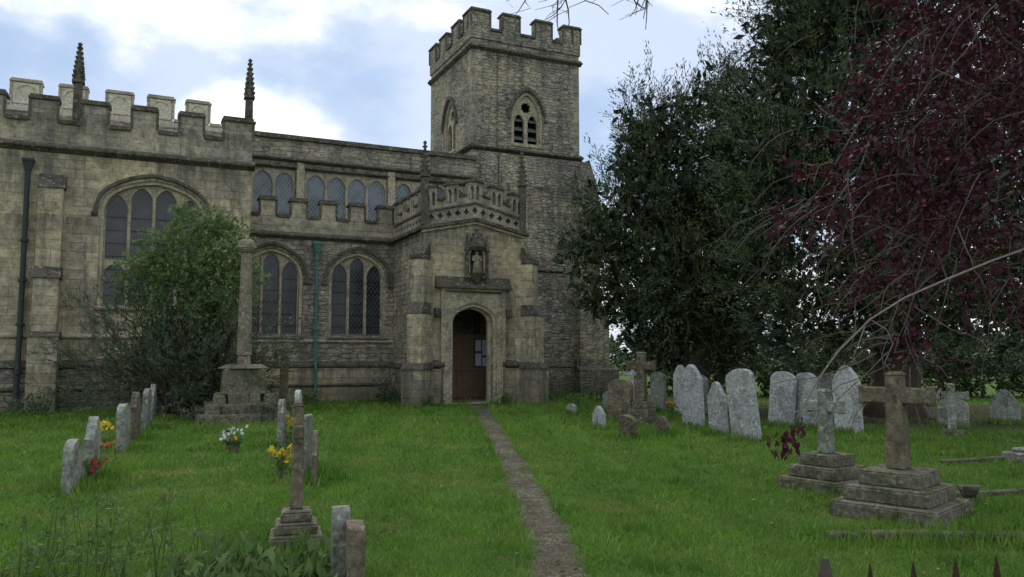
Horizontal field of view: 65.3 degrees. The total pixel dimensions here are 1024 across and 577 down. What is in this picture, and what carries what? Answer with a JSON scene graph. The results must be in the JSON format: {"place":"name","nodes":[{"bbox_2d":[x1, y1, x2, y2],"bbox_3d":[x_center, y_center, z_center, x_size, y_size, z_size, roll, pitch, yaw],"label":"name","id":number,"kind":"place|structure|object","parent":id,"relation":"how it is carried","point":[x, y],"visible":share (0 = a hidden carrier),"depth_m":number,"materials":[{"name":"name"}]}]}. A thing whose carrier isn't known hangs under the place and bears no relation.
{"place":"outdoors","nodes":[
{"label":"outdoors","id":0,"kind":"place"},
{"bbox_2d":[0,416,1018,573],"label":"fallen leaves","id":1,"kind":"object","parent":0,"point":[499,557],"visible":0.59,"depth_m":7.64,"materials":[{"name":"brown plant"}]},
{"bbox_2d":[0,355,1023,576],"bbox_3d":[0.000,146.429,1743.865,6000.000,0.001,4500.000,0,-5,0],"label":"ground","id":2,"kind":"structure","parent":0,"point":[990,390],"depth_m":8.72,"materials":[{"name":"green plant"}]},
{"bbox_2d":[3,390,70,415],"bbox_3d":[-12.209,2.880,20.157,1.958,0.638,1.085,-2,-5,19],"label":"wall plant","id":3,"kind":"object","parent":2,"relation":"on","point":[40,406],"depth_m":19.95,"materials":[{"name":"green plant"}]},
{"bbox_2d":[61,439,81,494],"bbox_3d":[-4.928,2.077,8.932,0.100,0.780,0.500,3,-6,-18],"label":"headstone","id":4,"kind":"object","parent":2,"relation":"on","point":[71,460],"visible":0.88,"depth_m":8.74,"materials":[{"name":"grey stone"}]},
{"bbox_2d":[81,416,100,475],"bbox_3d":[-5.193,2.064,9.863,0.110,0.960,0.500,3,-5,-18],"label":"headstone","id":5,"kind":"object","parent":2,"relation":"on","point":[92,444],"visible":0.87,"depth_m":9.73,"materials":[{"name":"grey stone"}]},
{"bbox_2d":[81,456,107,480],"bbox_3d":[-5.096,2.164,9.619,0.352,0.319,0.369,0,-5,0],"label":"flower bouquet","id":6,"kind":"object","parent":2,"relation":"on","point":[93,465],"visible":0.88,"depth_m":9.58,"materials":[{"name":"red plant"}]},
{"bbox_2d":[0,483,213,576],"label":"tall weeds","id":7,"kind":"object","parent":2,"relation":"on","point":[104,556],"visible":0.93,"depth_m":5.20,"materials":[{"name":"green plant"}]},
{"bbox_2d":[79,417,136,469],"bbox_3d":[-5.340,2.039,10.413,0.622,0.682,0.570,-3,-5,28],"label":"flower bouquet","id":8,"kind":"object","parent":2,"relation":"on","point":[103,423],"visible":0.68,"depth_m":10.48,"materials":[{"name":"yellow plant"}]},
{"bbox_2d":[101,438,115,450],"bbox_3d":[-6.403,2.437,12.516,0.272,0.255,0.279,-3,-6,33],"label":"flower bouquet","id":9,"kind":"object","parent":2,"relation":"on","point":[103,443],"visible":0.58,"depth_m":12.53,"materials":[{"name":"orange plant"}]},
{"bbox_2d":[116,403,130,451],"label":"headstone","id":10,"kind":"object","parent":2,"relation":"on","point":[123,418],"visible":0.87,"depth_m":12.42,"materials":[{"name":"grey stone"}]},
{"bbox_2d":[130,392,140,441],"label":"headstone","id":11,"kind":"object","parent":2,"relation":"on","point":[135,404],"visible":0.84,"depth_m":14.10,"materials":[{"name":"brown stone"}]},
{"bbox_2d":[141,388,151,429],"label":"headstone","id":12,"kind":"object","parent":2,"relation":"on","point":[146,407],"visible":0.89,"depth_m":16.00,"materials":[{"name":"grey stone"}]},
{"bbox_2d":[150,384,156,421],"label":"headstone","id":13,"kind":"object","parent":2,"relation":"on","point":[153,400],"visible":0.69,"depth_m":18.30,"materials":[{"name":"grey stone"}]},
{"bbox_2d":[24,194,309,415],"bbox_3d":[-8.616,0.402,20.287,7.317,5.599,3.917,0,-5,0],"label":"spreading shrub","id":14,"kind":"object","parent":2,"relation":"on","point":[179,371],"visible":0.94,"depth_m":19.81,"materials":[{"name":"green plant"}]},
{"bbox_2d":[160,406,209,421],"bbox_3d":[-7.178,2.819,18.112,1.597,0.408,0.779,0,-5,0],"label":"ivy clump","id":15,"kind":"object","parent":2,"relation":"on","point":[200,410],"visible":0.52,"depth_m":17.86,"materials":[{"name":"green plant"}]},
{"bbox_2d":[12,527,368,576],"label":"leafy weeds","id":16,"kind":"object","parent":2,"relation":"on","point":[309,560],"visible":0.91,"depth_m":4.95,"materials":[{"name":"green plant"}]},
{"bbox_2d":[219,425,247,450],"bbox_3d":[-4.452,2.375,12.767,0.436,0.420,0.393,2,-5,-19],"label":"flower bouquet","id":17,"kind":"object","parent":2,"relation":"on","point":[229,431],"visible":0.86,"depth_m":12.70,"materials":[{"name":"white plant"}]},
{"bbox_2d":[227,433,243,451],"bbox_3d":[-4.356,2.415,12.542,0.266,0.303,0.280,-1,-5,17],"label":"flower bouquet","id":18,"kind":"object","parent":2,"relation":"on","point":[234,442],"visible":1,"depth_m":12.51,"materials":[{"name":"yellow plant"}]},
{"bbox_2d":[194,239,291,424],"bbox_3d":[-6.352,1.005,18.980,2.136,4.380,2.132,2,-5,-22],"label":"churchyard cross shaft","id":19,"kind":"object","parent":2,"relation":"on","point":[241,393],"visible":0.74,"depth_m":18.45,"materials":[{"name":"stone"}]},
{"bbox_2d":[255,398,292,420],"bbox_3d":[-5.422,2.763,18.234,0.852,0.531,0.627,3,-6,-34],"label":"ivy clump","id":20,"kind":"object","parent":2,"relation":"on","point":[273,408],"visible":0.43,"depth_m":18.14,"materials":[{"name":"green plant"}]},
{"bbox_2d":[266,444,291,477],"bbox_3d":[-2.817,2.130,9.886,0.433,0.432,0.412,0,-5,0],"label":"flower bouquet","id":21,"kind":"object","parent":2,"relation":"on","point":[280,455],"visible":0.91,"depth_m":9.79,"materials":[{"name":"yellow plant"}]},
{"bbox_2d":[277,399,286,449],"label":"headstone","id":22,"kind":"object","parent":2,"relation":"on","point":[281,424],"visible":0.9,"depth_m":12.83,"materials":[{"name":"grey stone"}]},
{"bbox_2d":[279,348,289,410],"bbox_3d":[-5.900,2.415,20.671,0.282,1.750,0.282,0,-5,0],"label":"stone pillar memorial","id":23,"kind":"object","parent":2,"relation":"on","point":[283,392],"visible":0.45,"depth_m":20.59,"materials":[{"name":"grey stone"}]},
{"bbox_2d":[285,414,292,442],"bbox_3d":[-3.605,2.296,13.126,0.490,0.637,0.426,0,-5,0],"label":"flower bouquet","id":24,"kind":"object","parent":2,"relation":"on","point":[291,424],"visible":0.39,"depth_m":13.15,"materials":[{"name":"yellow plant"}]},
{"bbox_2d":[268,402,323,549],"bbox_3d":[-1.760,1.552,6.544,0.420,1.230,0.420,1,-5,-16],"label":"grave cross","id":25,"kind":"object","parent":2,"relation":"on","point":[297,514],"visible":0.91,"depth_m":6.45,"materials":[{"name":"stone"}]},
{"bbox_2d":[294,390,301,402],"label":"headstone","id":26,"kind":"object","parent":2,"relation":"on","point":[298,396],"visible":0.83,"depth_m":14.65,"materials":[{"name":"grey stone"}]},
{"bbox_2d":[304,414,312,474],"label":"headstone","id":27,"kind":"object","parent":2,"relation":"on","point":[308,430],"visible":0.51,"depth_m":10.24,"materials":[{"name":"grey stone"}]},
{"bbox_2d":[290,388,327,403],"bbox_3d":[-6.209,3.278,24.425,1.088,0.546,0.646,0,-5,0],"label":"wall plant","id":28,"kind":"object","parent":2,"relation":"on","point":[307,397],"depth_m":24.37,"materials":[{"name":"green plant"}]},
{"bbox_2d":[0,6,618,412],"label":"stone church","id":29,"kind":"structure","parent":2,"relation":"on","point":[422,272],"depth_m":25.75,"materials":[{"name":"stone"}]},
{"bbox_2d":[103,189,379,334],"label":"leaded windows","id":30,"kind":"structure","parent":29,"relation":"in","point":[142,202],"depth_m":25.77,"materials":[{"name":"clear glass"}]},
{"bbox_2d":[252,171,461,219],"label":"clerestory windows","id":31,"kind":"structure","parent":29,"relation":"in","point":[262,182],"depth_m":28.39,"materials":[{"name":"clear glass"}]},
{"bbox_2d":[452,334,485,399],"bbox_3d":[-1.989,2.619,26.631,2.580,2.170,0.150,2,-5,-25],"label":"oak door","id":32,"kind":"structure","parent":29,"relation":"in","point":[469,379],"depth_m":26.81,"materials":[{"name":"brown wood"}]},
{"bbox_2d":[311,430,318,485],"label":"headstone","id":33,"kind":"object","parent":2,"relation":"on","point":[314,470],"visible":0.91,"depth_m":9.33,"materials":[{"name":"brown stone"}]},
{"bbox_2d":[331,505,350,576],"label":"headstone","id":34,"kind":"object","parent":2,"relation":"on","point":[340,515],"visible":0.77,"depth_m":4.77,"materials":[{"name":"grey stone"}]},
{"bbox_2d":[345,519,364,576],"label":"headstone","id":35,"kind":"object","parent":2,"relation":"on","point":[355,549],"visible":1,"depth_m":4.55,"materials":[{"name":"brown stone"}]},
{"bbox_2d":[364,371,398,402],"bbox_3d":[-4.066,3.072,24.915,0.993,1.044,0.963,3,-6,-32],"label":"wall plant","id":36,"kind":"object","parent":2,"relation":"on","point":[382,387],"depth_m":24.84,"materials":[{"name":"green plant"}]},
{"bbox_2d":[366,387,400,402],"bbox_3d":[-3.820,3.345,25.071,1.542,0.523,0.681,0,-5,0],"label":"wall plant","id":37,"kind":"object","parent":2,"relation":"on","point":[388,398],"depth_m":25.07,"materials":[{"name":"green plant"}]},
{"bbox_2d":[420,395,434,405],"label":"wall plant","id":38,"kind":"object","parent":2,"relation":"on","point":[429,400],"depth_m":23.33,"materials":[{"name":"green plant"}]},
{"bbox_2d":[489,392,512,403],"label":"wall plant","id":39,"kind":"object","parent":2,"relation":"on","point":[504,399],"depth_m":24.39,"materials":[{"name":"green plant"}]},
{"bbox_2d":[566,404,576,413],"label":"headstone","id":40,"kind":"object","parent":2,"relation":"on","point":[572,406],"visible":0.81,"depth_m":20.72,"materials":[{"name":"grey stone"}]},
{"bbox_2d":[549,389,601,400],"bbox_3d":[1.568,3.492,26.234,1.997,0.425,2.065,4,-6,-38],"label":"wall plant","id":41,"kind":"object","parent":2,"relation":"on","point":[574,395],"depth_m":26.30,"materials":[{"name":"green plant"}]},
{"bbox_2d":[583,386,605,400],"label":"wall plant","id":42,"kind":"object","parent":2,"relation":"on","point":[596,394],"depth_m":26.24,"materials":[{"name":"green plant"}]},
{"bbox_2d":[592,406,605,429],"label":"headstone","id":43,"kind":"object","parent":2,"relation":"on","point":[598,415],"visible":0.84,"depth_m":16.38,"materials":[{"name":"grey stone"}]},
{"bbox_2d":[602,391,607,408],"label":"headstone","id":44,"kind":"object","parent":2,"relation":"on","point":[605,399],"visible":0.32,"depth_m":21.39,"materials":[{"name":"grey stone"}]},
{"bbox_2d":[608,379,633,419],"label":"headstone","id":45,"kind":"object","parent":2,"relation":"on","point":[620,395],"visible":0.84,"depth_m":17.98,"materials":[{"name":"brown stone"}]},
{"bbox_2d":[618,414,637,438],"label":"headstone","id":46,"kind":"object","parent":2,"relation":"on","point":[627,423],"visible":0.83,"depth_m":14.32,"materials":[{"name":"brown stone"}]},
{"bbox_2d":[623,370,635,400],"bbox_3d":[3.350,2.798,22.144,0.550,1.330,0.400,-3,-5,30],"label":"grave cross","id":47,"kind":"object","parent":2,"relation":"on","point":[631,374],"visible":0.21,"depth_m":22.13,"materials":[{"name":"stone"}]},
{"bbox_2d":[626,352,659,424],"bbox_3d":[2.900,2.263,17.874,0.650,1.690,0.620,-3,-5,30],"label":"grave cross","id":48,"kind":"object","parent":2,"relation":"on","point":[641,409],"visible":0.94,"depth_m":17.77,"materials":[{"name":"stone"}]},
{"bbox_2d":[650,371,666,410],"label":"headstone","id":49,"kind":"object","parent":2,"relation":"on","point":[657,387],"visible":0.88,"depth_m":21.77,"materials":[{"name":"grey stone"}]},
{"bbox_2d":[653,416,669,433],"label":"headstone","id":50,"kind":"object","parent":2,"relation":"on","point":[661,422],"visible":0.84,"depth_m":15.21,"materials":[{"name":"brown stone"}]},
{"bbox_2d":[661,400,679,419],"bbox_3d":[3.723,2.853,18.817,0.419,0.470,0.429,2,-5,-20],"label":"flower bouquet","id":51,"kind":"object","parent":2,"relation":"on","point":[671,413],"visible":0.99,"depth_m":18.77,"materials":[{"name":"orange plant"}]},
{"bbox_2d":[527,29,830,393],"bbox_3d":[4.686,-2.050,23.259,8.598,11.178,6.453,0,-5,0],"label":"yew tree","id":52,"kind":"object","parent":2,"relation":"on","point":[669,295],"visible":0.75,"depth_m":22.25,"materials":[{"name":"green plant"}]},
{"bbox_2d":[673,365,684,413],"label":"headstone","id":53,"kind":"object","parent":2,"relation":"on","point":[678,372],"visible":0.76,"depth_m":20.38,"materials":[{"name":"grey stone"}]},
{"bbox_2d":[680,364,704,427],"bbox_3d":[3.818,2.368,16.889,0.120,1.520,0.580,3,-9,-29],"label":"headstone","id":54,"kind":"object","parent":2,"relation":"on","point":[692,395],"visible":0.87,"depth_m":16.82,"materials":[{"name":"grey stone"}]},
{"bbox_2d":[701,375,708,413],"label":"headstone","id":55,"kind":"object","parent":2,"relation":"on","point":[705,385],"visible":0.3,"depth_m":20.58,"materials":[{"name":"grey stone"}]},
{"bbox_2d":[707,382,728,434],"bbox_3d":[3.987,2.410,15.470,0.100,1.200,0.460,2,-8,-26],"label":"headstone","id":56,"kind":"object","parent":2,"relation":"on","point":[717,407],"visible":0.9,"depth_m":15.41,"materials":[{"name":"grey stone"}]},
{"bbox_2d":[725,369,761,439],"bbox_3d":[4.189,2.191,14.451,0.120,1.480,0.620,4,-15,-29],"label":"headstone","id":57,"kind":"object","parent":2,"relation":"on","point":[742,402],"visible":0.88,"depth_m":14.39,"materials":[{"name":"grey stone"}]},
{"bbox_2d":[506,0,1023,463],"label":"copper leaved tree","id":58,"kind":"object","parent":2,"relation":"on","point":[978,133],"visible":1,"depth_m":8.54,"materials":[{"name":"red plant"}]},
{"bbox_2d":[768,371,796,424],"bbox_3d":[5.791,2.463,17.124,0.100,1.370,0.620,4,-1,-32],"label":"headstone","id":59,"kind":"object","parent":2,"relation":"on","point":[782,399],"visible":0.83,"depth_m":17.07,"materials":[{"name":"grey stone"}]},
{"bbox_2d":[795,372,817,425],"bbox_3d":[6.216,2.449,16.848,0.100,1.350,0.500,2,-5,-30],"label":"headstone","id":60,"kind":"object","parent":2,"relation":"on","point":[804,389],"visible":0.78,"depth_m":16.82,"materials":[{"name":"grey stone"}]},
{"bbox_2d":[609,300,1023,375],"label":"distant hedge","id":61,"kind":"object","parent":2,"relation":"on","point":[613,348],"visible":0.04,"depth_m":61.54,"materials":[{"name":"green plant"}]},
{"bbox_2d":[613,317,1023,397],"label":"boundary hedge","id":62,"kind":"object","parent":2,"relation":"on","point":[993,371],"visible":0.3,"depth_m":28.78,"materials":[{"name":"green plant"}]},
{"bbox_2d":[778,389,865,494],"bbox_3d":[3.610,1.772,9.185,0.780,1.230,0.780,3,-6,-35],"label":"grave cross","id":63,"kind":"object","parent":2,"relation":"on","point":[825,466],"visible":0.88,"depth_m":9.05,"materials":[{"name":"stone"}]},
{"bbox_2d":[817,373,834,416],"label":"headstone","id":64,"kind":"object","parent":2,"relation":"on","point":[825,381],"visible":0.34,"depth_m":18.40,"materials":[{"name":"grey stone"}]},
{"bbox_2d":[832,365,863,433],"bbox_3d":[6.596,2.269,15.702,0.110,1.520,0.600,4,-10,-28],"label":"headstone","id":65,"kind":"object","parent":2,"relation":"on","point":[850,398],"visible":0.66,"depth_m":15.63,"materials":[{"name":"grey stone"}]},
{"bbox_2d":[681,0,1023,418],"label":"yew tree","id":66,"kind":"object","parent":2,"relation":"on","point":[790,23],"visible":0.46,"depth_m":18.93,"materials":[{"name":"green plant"}]},
{"bbox_2d":[828,371,971,527],"bbox_3d":[3.720,1.533,7.699,0.980,1.460,0.980,-5,-7,45],"label":"grave cross","id":67,"kind":"object","parent":2,"relation":"on","point":[896,484],"visible":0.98,"depth_m":7.53,"materials":[{"name":"stone"}]},
{"bbox_2d":[818,555,1000,576],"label":"iron railing","id":68,"kind":"object","parent":2,"relation":"on","point":[824,569],"visible":1,"depth_m":3.41,"materials":[{"name":"black metal"}]},
{"bbox_2d":[825,529,1023,540],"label":"grave kerb","id":69,"kind":"structure","parent":2,"relation":"on","point":[875,532],"depth_m":6.55,"materials":[{"name":"stone"}]},
{"bbox_2d":[935,383,968,435],"bbox_3d":[8.400,2.352,15.258,0.600,1.080,0.400,-3,-5,30],"label":"grave cross","id":70,"kind":"object","parent":2,"relation":"on","point":[949,396],"visible":0.8,"depth_m":15.19,"materials":[{"name":"stone"}]},
{"bbox_2d":[937,399,969,427],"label":"headstone","id":71,"kind":"object","parent":2,"relation":"on","point":[962,412],"visible":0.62,"depth_m":16.72,"materials":[{"name":"grey stone"}]},
{"bbox_2d":[902,0,1023,339],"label":"yew tree","id":72,"kind":"object","parent":2,"relation":"on","point":[1016,201],"visible":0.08,"depth_m":18.15,"materials":[{"name":"green plant"}]},
{"bbox_2d":[957,483,980,502],"bbox_3d":[4.750,2.130,8.302,0.220,0.170,0.220,0,-5,0],"label":"stone urn","id":73,"kind":"object","parent":2,"relation":"on","point":[969,491],"visible":0.82,"depth_m":8.24,"materials":[{"name":"grey stone"}]},
{"bbox_2d":[940,456,1005,464],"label":"grave kerb","id":74,"kind":"structure","parent":2,"relation":"on","point":[962,460],"depth_m":11.25,"materials":[{"name":"stone"}]},
{"bbox_2d":[956,487,1023,496],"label":"grave kerb","id":75,"kind":"structure","parent":2,"relation":"on","point":[1003,492],"depth_m":8.68,"materials":[{"name":"stone"}]},
{"bbox_2d":[989,389,1020,423],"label":"headstone","id":76,"kind":"object","parent":2,"relation":"on","point":[1004,404],"visible":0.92,"depth_m":17.80,"materials":[{"name":"grey stone"}]},
{"bbox_2d":[1002,447,1023,462],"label":"ledger slab","id":77,"kind":"structure","parent":2,"relation":"on","point":[1016,454],"depth_m":11.33,"materials":[{"name":"grey stone"}]},
{"bbox_2d":[0,0,1023,354],"label":"sky","id":78,"kind":"structure","parent":0,"point":[344,70],"materials":[{"name":"white"}]},
{"bbox_2d":[467,404,590,576],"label":"gravel path","id":79,"kind":"structure","parent":0,"point":[547,521],"depth_m":7.46,"materials":[{"name":"grey gravel"}]}
]}

